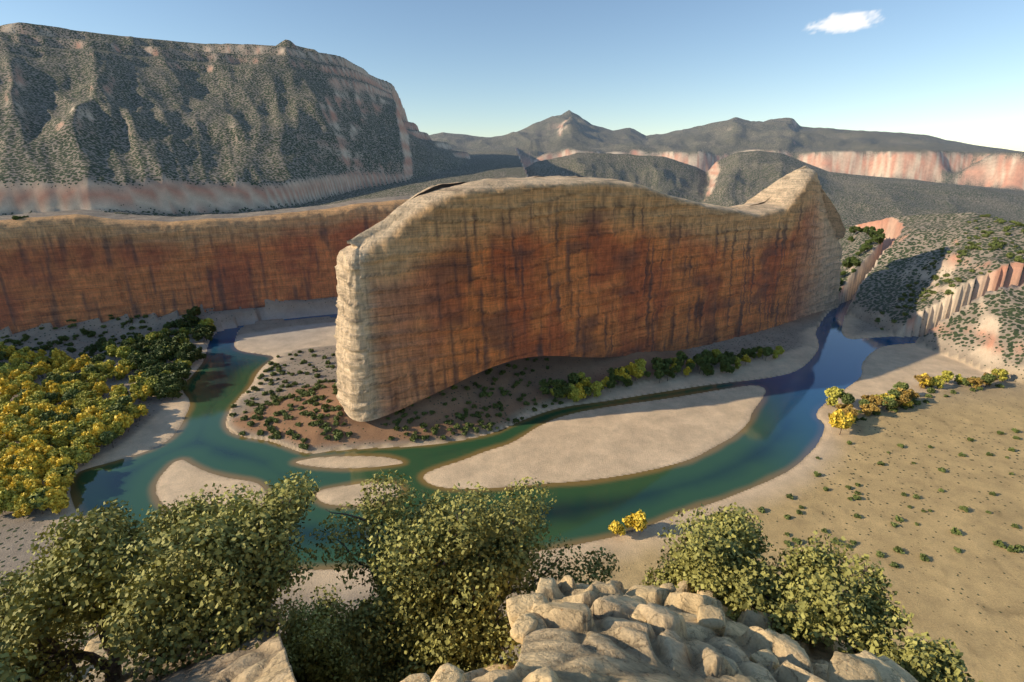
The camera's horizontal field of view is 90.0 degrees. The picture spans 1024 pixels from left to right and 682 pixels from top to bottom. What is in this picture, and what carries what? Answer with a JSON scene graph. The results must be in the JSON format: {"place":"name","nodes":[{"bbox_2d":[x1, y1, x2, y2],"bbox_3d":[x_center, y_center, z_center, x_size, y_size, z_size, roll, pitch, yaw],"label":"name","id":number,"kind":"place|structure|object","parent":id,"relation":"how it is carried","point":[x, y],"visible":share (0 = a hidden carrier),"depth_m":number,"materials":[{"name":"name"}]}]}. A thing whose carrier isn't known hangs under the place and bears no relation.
{"place":"outdoors","nodes":[
{"label":"outdoors","id":0,"kind":"place"},
{"bbox_2d":[70,299,919,569],"bbox_3d":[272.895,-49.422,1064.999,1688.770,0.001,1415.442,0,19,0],"label":"river water","id":1,"kind":"structure","parent":0,"point":[780,432],"depth_m":549.20,"materials":[{"name":"teal liquid"}]},
{"bbox_2d":[0,22,1023,681],"bbox_3d":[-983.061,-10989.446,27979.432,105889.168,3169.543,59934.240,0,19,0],"label":"canyon terrain","id":2,"kind":"structure","parent":0,"point":[118,124],"depth_m":950.99,"materials":[{"name":"brown stone"}]},
{"bbox_2d":[0,195,413,333],"bbox_3d":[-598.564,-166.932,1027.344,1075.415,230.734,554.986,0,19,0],"label":"canyon wall","id":3,"kind":"structure","parent":2,"relation":"on","point":[58,269],"depth_m":961.56,"materials":[{"name":"brown stone"}]},
{"bbox_2d":[47,575,850,681],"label":"rock outcrop","id":4,"kind":"object","parent":2,"relation":"on","point":[593,632],"depth_m":6.14,"materials":[{"name":"beige stone"}]},
{"bbox_2d":[0,626,42,681],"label":"bush","id":5,"kind":"object","parent":4,"relation":"on","point":[7,674],"visible":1,"depth_m":6.91,"materials":[{"name":"green plant"}]},
{"bbox_2d":[0,553,91,679],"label":"bush","id":6,"kind":"object","parent":4,"relation":"on","point":[10,590],"visible":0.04,"depth_m":20.88,"materials":[{"name":"green plant"}]},
{"bbox_2d":[62,614,96,634],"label":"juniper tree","id":7,"kind":"object","parent":4,"relation":"on","point":[85,629],"visible":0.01,"depth_m":55.65,"materials":[{"name":"green plant"}]},
{"bbox_2d":[71,608,96,635],"bbox_3d":[-22.984,15.401,32.707,6.438,6.603,8.371,10,21,26],"label":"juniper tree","id":8,"kind":"object","parent":4,"relation":"on","point":[85,625],"visible":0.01,"depth_m":29.63,"materials":[{"name":"green plant"}]},
{"bbox_2d":[0,498,215,681],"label":"bush","id":9,"kind":"object","parent":4,"relation":"on","point":[76,575],"visible":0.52,"depth_m":9.95,"materials":[{"name":"green plant"}]},
{"bbox_2d":[139,483,248,545],"bbox_3d":[-11.852,7.822,18.585,4.515,5.346,6.011,-4,19,-12],"label":"bush","id":10,"kind":"object","parent":4,"relation":"on","point":[176,515],"visible":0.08,"depth_m":17.97,"materials":[{"name":"green plant"}]},
{"bbox_2d":[89,470,320,681],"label":"bush","id":11,"kind":"object","parent":4,"relation":"on","point":[229,578],"visible":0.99,"depth_m":8.88,"materials":[{"name":"green plant"}]},
{"bbox_2d":[278,583,396,681],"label":"bush","id":12,"kind":"object","parent":4,"relation":"on","point":[313,655],"visible":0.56,"depth_m":14.34,"materials":[{"name":"green plant"}]},
{"bbox_2d":[306,469,619,681],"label":"bush","id":13,"kind":"object","parent":4,"relation":"on","point":[444,589],"visible":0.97,"depth_m":9.78,"materials":[{"name":"green plant"}]},
{"bbox_2d":[84,583,917,681],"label":"rocks","id":14,"kind":"object","parent":4,"relation":"on","point":[865,665],"visible":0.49,"depth_m":6.30,"materials":[{"name":"beige stone"}]},
{"bbox_2d":[639,502,795,605],"bbox_3d":[3.965,4.420,9.853,2.967,3.085,2.699,-6,20,-16],"label":"bush","id":15,"kind":"object","parent":4,"relation":"on","point":[717,550],"visible":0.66,"depth_m":9.48,"materials":[{"name":"green plant"}]},
{"bbox_2d":[720,530,914,656],"bbox_3d":[4.874,4.396,8.657,3.112,1.953,2.590,7,20,20],"label":"bush","id":16,"kind":"object","parent":4,"relation":"on","point":[828,595],"visible":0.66,"depth_m":8.17,"materials":[{"name":"green plant"}]},
{"bbox_2d":[869,632,982,681],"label":"bush","id":17,"kind":"object","parent":4,"relation":"on","point":[926,661],"visible":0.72,"depth_m":6.87,"materials":[{"name":"green plant"}]},
{"bbox_2d":[0,215,1009,536],"bbox_3d":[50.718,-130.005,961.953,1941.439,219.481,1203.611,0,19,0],"label":"trees","id":18,"kind":"object","parent":2,"relation":"on","point":[82,421],"visible":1,"depth_m":676.09,"materials":[{"name":"yellow plant"}]},
{"bbox_2d":[0,214,1023,570],"bbox_3d":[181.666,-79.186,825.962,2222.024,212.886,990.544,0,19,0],"label":"scrub bushes","id":19,"kind":"object","parent":2,"relation":"on","point":[276,400],"visible":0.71,"depth_m":651.05,"materials":[{"name":"green plant"}]},
{"bbox_2d":[334,165,845,421],"bbox_3d":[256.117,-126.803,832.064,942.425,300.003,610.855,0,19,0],"label":"rock formation","id":20,"kind":"object","parent":2,"relation":"on","point":[440,287],"visible":1,"depth_m":678.75,"materials":[{"name":"brown stone"}]},
{"bbox_2d":[0,0,1023,151],"label":"sky","id":21,"kind":"structure","parent":0,"point":[952,70],"materials":[{"name":"blue"}]},
{"bbox_2d":[808,11,877,32],"bbox_3d":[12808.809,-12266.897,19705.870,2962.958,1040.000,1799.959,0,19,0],"label":"cloud","id":22,"kind":"structure","parent":0,"point":[834,23],"depth_m":19699.38,"materials":[{"name":"white"}]}
]}

